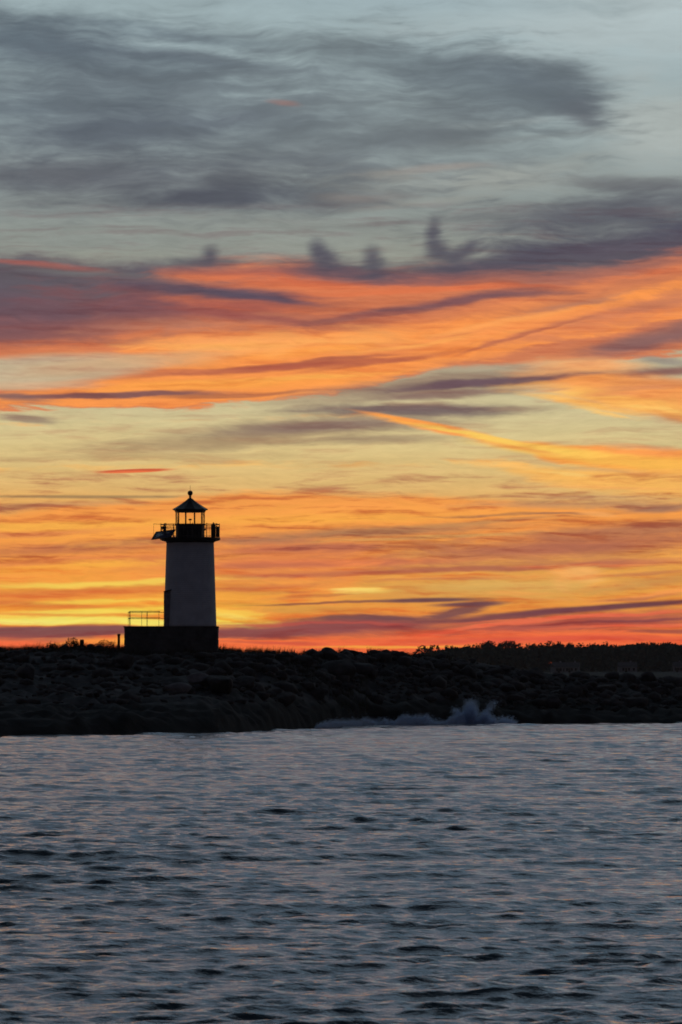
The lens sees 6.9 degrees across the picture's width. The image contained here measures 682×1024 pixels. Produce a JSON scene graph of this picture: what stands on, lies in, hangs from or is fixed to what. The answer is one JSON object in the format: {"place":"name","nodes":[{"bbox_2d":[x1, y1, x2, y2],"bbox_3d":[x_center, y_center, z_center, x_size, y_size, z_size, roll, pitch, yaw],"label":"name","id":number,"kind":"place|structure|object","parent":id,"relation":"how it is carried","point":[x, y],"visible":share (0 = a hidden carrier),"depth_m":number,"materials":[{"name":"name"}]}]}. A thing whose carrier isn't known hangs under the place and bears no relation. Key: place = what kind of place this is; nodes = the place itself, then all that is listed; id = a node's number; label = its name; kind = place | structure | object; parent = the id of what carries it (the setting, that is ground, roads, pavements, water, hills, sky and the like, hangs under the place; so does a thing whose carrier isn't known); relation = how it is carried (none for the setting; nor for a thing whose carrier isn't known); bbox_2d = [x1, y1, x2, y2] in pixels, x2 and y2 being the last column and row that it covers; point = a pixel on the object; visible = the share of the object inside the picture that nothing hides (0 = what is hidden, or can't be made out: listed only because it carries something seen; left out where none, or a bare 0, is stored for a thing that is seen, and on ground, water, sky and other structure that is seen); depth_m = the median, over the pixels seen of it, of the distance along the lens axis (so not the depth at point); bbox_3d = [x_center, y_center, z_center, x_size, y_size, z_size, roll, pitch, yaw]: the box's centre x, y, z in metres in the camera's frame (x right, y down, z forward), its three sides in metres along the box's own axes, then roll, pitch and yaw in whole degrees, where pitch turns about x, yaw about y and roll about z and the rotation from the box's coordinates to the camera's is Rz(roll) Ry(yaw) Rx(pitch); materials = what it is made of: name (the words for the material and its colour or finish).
{"place":"outdoors","nodes":[
{"label":"outdoors","id":0,"kind":"place"},
{"bbox_2d":[0,722,681,1023],"bbox_3d":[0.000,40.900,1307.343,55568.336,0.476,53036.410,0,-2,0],"label":"sea water","id":1,"kind":"structure","parent":0,"point":[507,873],"depth_m":111.33,"materials":[{"name":"blue liquid"}]},
{"bbox_2d":[371,717,387,723],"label":"wave spray","id":2,"kind":"object","parent":1,"relation":"on","point":[376,720],"visible":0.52,"depth_m":423.70,"materials":[{"name":"liquid"}]},
{"bbox_2d":[313,715,513,728],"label":"surf foam","id":3,"kind":"object","parent":1,"relation":"on","point":[402,723],"visible":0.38,"depth_m":423.64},
{"bbox_2d":[451,698,498,723],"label":"wave spray","id":4,"kind":"object","parent":1,"relation":"on","point":[472,714],"visible":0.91,"depth_m":429.67,"materials":[{"name":"liquid"}]},
{"bbox_2d":[498,715,517,723],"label":"wave spray","id":5,"kind":"object","parent":1,"relation":"on","point":[511,721],"visible":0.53,"depth_m":431.74,"materials":[{"name":"liquid"}]},
{"bbox_2d":[0,649,681,736],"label":"rocky shore","id":6,"kind":"structure","parent":0,"point":[198,713],"depth_m":393.28,"materials":[{"name":"grey stone"}]},
{"bbox_2d":[14,663,34,679],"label":"boulder","id":7,"kind":"object","parent":6,"relation":"on","point":[25,671],"visible":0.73,"depth_m":387.52,"materials":[{"name":"stone"}]},
{"bbox_2d":[45,643,56,648],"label":"shrub","id":8,"kind":"object","parent":6,"relation":"on","point":[52,645],"visible":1,"depth_m":420.40,"materials":[{"name":"green plant"}]},
{"bbox_2d":[61,653,77,659],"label":"boulder","id":9,"kind":"object","parent":6,"relation":"on","point":[68,656],"visible":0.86,"depth_m":408.49,"materials":[{"name":"stone"}]},
{"bbox_2d":[63,637,77,646],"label":"shrub","id":10,"kind":"object","parent":6,"relation":"on","point":[67,641],"visible":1,"depth_m":420.34,"materials":[{"name":"green plant"}]},
{"bbox_2d":[72,637,78,646],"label":"shrub","id":11,"kind":"object","parent":6,"relation":"on","point":[74,643],"visible":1,"depth_m":420.18,"materials":[{"name":"green plant"}]},
{"bbox_2d":[86,644,94,649],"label":"boulder","id":12,"kind":"object","parent":6,"relation":"on","point":[90,646],"visible":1,"depth_m":417.89,"materials":[{"name":"stone"}]},
{"bbox_2d":[96,645,104,650],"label":"boulder","id":13,"kind":"object","parent":6,"relation":"on","point":[98,647],"visible":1,"depth_m":417.56,"materials":[{"name":"stone"}]},
{"bbox_2d":[96,640,115,647],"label":"shrub","id":14,"kind":"object","parent":6,"relation":"on","point":[104,643],"visible":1,"depth_m":420.11,"materials":[{"name":"green plant"}]},
{"bbox_2d":[117,634,120,648],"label":"post","id":15,"kind":"object","parent":6,"relation":"on","point":[118,635],"visible":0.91,"depth_m":420.81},
{"bbox_2d":[112,653,133,669],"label":"boulder","id":16,"kind":"object","parent":6,"relation":"on","point":[126,661],"visible":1,"depth_m":402.37,"materials":[{"name":"stone"}]},
{"bbox_2d":[123,491,219,652],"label":"lighthouse","id":17,"kind":"object","parent":6,"relation":"on","point":[189,612],"visible":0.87,"depth_m":419.30,"materials":[{"name":"paint"}]},
{"bbox_2d":[162,682,191,693],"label":"boulder","id":18,"kind":"object","parent":6,"relation":"on","point":[178,687],"visible":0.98,"depth_m":385.57,"materials":[{"name":"stone"}]},
{"bbox_2d":[187,672,208,684],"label":"boulder","id":19,"kind":"object","parent":6,"relation":"on","point":[199,678],"visible":1,"depth_m":390.68,"materials":[{"name":"stone"}]},
{"bbox_2d":[205,667,226,675],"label":"boulder","id":20,"kind":"object","parent":6,"relation":"on","point":[216,671],"visible":0.55,"depth_m":394.91,"materials":[{"name":"stone"}]},
{"bbox_2d":[207,675,232,693],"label":"boulder","id":21,"kind":"object","parent":6,"relation":"on","point":[220,684],"visible":1,"depth_m":389.50,"materials":[{"name":"stone"}]},
{"bbox_2d":[0,640,456,719],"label":"grass","id":22,"kind":"structure","parent":6,"relation":"on","point":[107,648],"depth_m":420.22,"materials":[{"name":"plant"}]},
{"bbox_2d":[233,676,254,689],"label":"boulder","id":23,"kind":"object","parent":6,"relation":"on","point":[247,682],"visible":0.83,"depth_m":395.73,"materials":[{"name":"stone"}]},
{"bbox_2d":[273,692,295,706],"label":"boulder","id":24,"kind":"object","parent":6,"relation":"on","point":[286,699],"visible":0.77,"depth_m":400.32,"materials":[{"name":"stone"}]},
{"bbox_2d":[312,651,323,657],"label":"boulder","id":25,"kind":"object","parent":6,"relation":"on","point":[320,654],"visible":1,"depth_m":429.80,"materials":[{"name":"stone"}]},
{"bbox_2d":[321,647,337,659],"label":"boulder","id":26,"kind":"object","parent":6,"relation":"on","point":[330,653],"visible":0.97,"depth_m":430.44,"materials":[{"name":"stone"}]},
{"bbox_2d":[320,659,355,677],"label":"boulder","id":27,"kind":"object","parent":6,"relation":"on","point":[343,667],"visible":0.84,"depth_m":426.33,"materials":[{"name":"stone"}]},
{"bbox_2d":[0,644,681,711],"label":"rubble","id":28,"kind":"object","parent":6,"relation":"on","point":[660,688],"visible":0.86,"depth_m":420.43,"materials":[{"name":"stone"}]},
{"bbox_2d":[349,650,360,655],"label":"boulder","id":29,"kind":"object","parent":6,"relation":"on","point":[354,653],"visible":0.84,"depth_m":438.48,"materials":[{"name":"stone"}]},
{"bbox_2d":[353,663,373,676],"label":"boulder","id":30,"kind":"object","parent":6,"relation":"on","point":[365,668],"visible":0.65,"depth_m":432.81,"materials":[{"name":"stone"}]},
{"bbox_2d":[390,651,400,656],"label":"boulder","id":31,"kind":"object","parent":6,"relation":"on","point":[396,653],"visible":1,"depth_m":443.35,"materials":[{"name":"stone"}]},
{"bbox_2d":[430,674,448,683],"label":"boulder","id":32,"kind":"object","parent":6,"relation":"on","point":[433,676],"visible":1,"depth_m":440.25,"materials":[{"name":"stone"}]},
{"bbox_2d":[484,678,505,684],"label":"boulder","id":33,"kind":"object","parent":6,"relation":"on","point":[497,681],"visible":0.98,"depth_m":449.31,"materials":[{"name":"stone"}]},
{"bbox_2d":[593,684,616,691],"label":"boulder","id":34,"kind":"object","parent":6,"relation":"on","point":[610,687],"visible":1,"depth_m":460.34,"materials":[{"name":"stone"}]},
{"bbox_2d":[604,671,618,678],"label":"boulder","id":35,"kind":"object","parent":6,"relation":"on","point":[612,675],"visible":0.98,"depth_m":468.20,"materials":[{"name":"stone"}]},
{"bbox_2d":[618,673,635,682],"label":"boulder","id":36,"kind":"object","parent":6,"relation":"on","point":[628,677],"visible":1,"depth_m":467.37,"materials":[{"name":"stone"}]},
{"bbox_2d":[640,672,656,681],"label":"boulder","id":37,"kind":"object","parent":6,"relation":"on","point":[650,676],"visible":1,"depth_m":470.62,"materials":[{"name":"stone"}]},
{"bbox_2d":[0,0,681,654],"label":"sky","id":38,"kind":"structure","parent":0,"point":[392,289],"materials":[{"name":"orange"}]},
{"bbox_2d":[523,667,681,677],"bbox_3d":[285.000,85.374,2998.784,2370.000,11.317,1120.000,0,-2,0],"label":"shore","id":39,"kind":"structure","parent":0,"point":[657,672],"depth_m":2534.09,"materials":[{"name":"black stone"}]},
{"bbox_2d":[416,644,440,655],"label":"broadleaf tree","id":40,"kind":"object","parent":39,"relation":"on","point":[430,649],"visible":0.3,"depth_m":2607.22,"materials":[{"name":"green plant"}]},
{"bbox_2d":[442,645,458,657],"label":"broadleaf tree","id":41,"kind":"object","parent":39,"relation":"on","point":[446,648],"visible":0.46,"depth_m":2609.00,"materials":[{"name":"green plant"}]},
{"bbox_2d":[481,642,490,663],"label":"conifer tree","id":42,"kind":"object","parent":39,"relation":"on","point":[485,646],"visible":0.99,"depth_m":2599.19,"materials":[{"name":"green plant"}]},
{"bbox_2d":[481,640,496,662],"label":"broadleaf tree","id":43,"kind":"object","parent":39,"relation":"on","point":[491,643],"visible":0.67,"depth_m":2609.07,"materials":[{"name":"green plant"}]},
{"bbox_2d":[496,641,503,660],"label":"conifer tree","id":44,"kind":"object","parent":39,"relation":"on","point":[500,645],"visible":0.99,"depth_m":2598.58,"materials":[{"name":"green plant"}]},
{"bbox_2d":[504,640,522,666],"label":"broadleaf tree","id":45,"kind":"object","parent":39,"relation":"on","point":[509,644],"visible":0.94,"depth_m":2605.11,"materials":[{"name":"green plant"}]},
{"bbox_2d":[515,643,530,663],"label":"broadleaf tree","id":46,"kind":"object","parent":39,"relation":"on","point":[522,647],"visible":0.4,"depth_m":2615.67,"materials":[{"name":"green plant"}]},
{"bbox_2d":[528,644,554,663],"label":"broadleaf tree","id":47,"kind":"object","parent":39,"relation":"on","point":[530,647],"visible":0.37,"depth_m":2612.41,"materials":[{"name":"green plant"}]},
{"bbox_2d":[424,644,681,671],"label":"wood","id":48,"kind":"object","parent":39,"relation":"on","point":[588,660],"visible":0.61,"depth_m":2586.62,"materials":[{"name":"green plant"}]},
{"bbox_2d":[546,640,562,660],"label":"broadleaf tree","id":49,"kind":"object","parent":39,"relation":"on","point":[557,644],"visible":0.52,"depth_m":2611.03,"materials":[{"name":"green plant"}]},
{"bbox_2d":[550,661,563,672],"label":"house","id":50,"kind":"structure","parent":39,"relation":"on","point":[557,667],"depth_m":2552.50,"materials":[{"name":"grey"}]},
{"bbox_2d":[563,643,578,659],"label":"broadleaf tree","id":51,"kind":"object","parent":39,"relation":"on","point":[568,645],"visible":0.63,"depth_m":2611.66,"materials":[{"name":"green plant"}]},
{"bbox_2d":[563,661,579,672],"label":"house","id":52,"kind":"structure","parent":39,"relation":"on","point":[571,667],"depth_m":2552.40,"materials":[{"name":"grey"}]},
{"bbox_2d":[576,643,598,652],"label":"broadleaf tree","id":53,"kind":"object","parent":39,"relation":"on","point":[592,645],"visible":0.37,"depth_m":2619.11,"materials":[{"name":"green plant"}]},
{"bbox_2d":[597,641,611,669],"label":"broadleaf tree","id":54,"kind":"object","parent":39,"relation":"on","point":[605,645],"visible":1,"depth_m":2600.34,"materials":[{"name":"green plant"}]},
{"bbox_2d":[617,661,637,671],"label":"house","id":55,"kind":"structure","parent":39,"relation":"on","point":[630,666],"depth_m":2552.32,"materials":[{"name":"grey"}]},
{"bbox_2d":[633,641,653,667],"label":"broadleaf tree","id":56,"kind":"object","parent":39,"relation":"on","point":[643,644],"visible":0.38,"depth_m":2618.33,"materials":[{"name":"green plant"}]},
{"bbox_2d":[648,642,672,662],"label":"broadleaf tree","id":57,"kind":"object","parent":39,"relation":"on","point":[667,644],"visible":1,"depth_m":2601.03,"materials":[{"name":"green plant"}]},
{"bbox_2d":[672,661,681,671],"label":"house","id":58,"kind":"structure","parent":39,"relation":"on","point":[677,666],"depth_m":2552.05,"materials":[{"name":"grey"}]}
]}

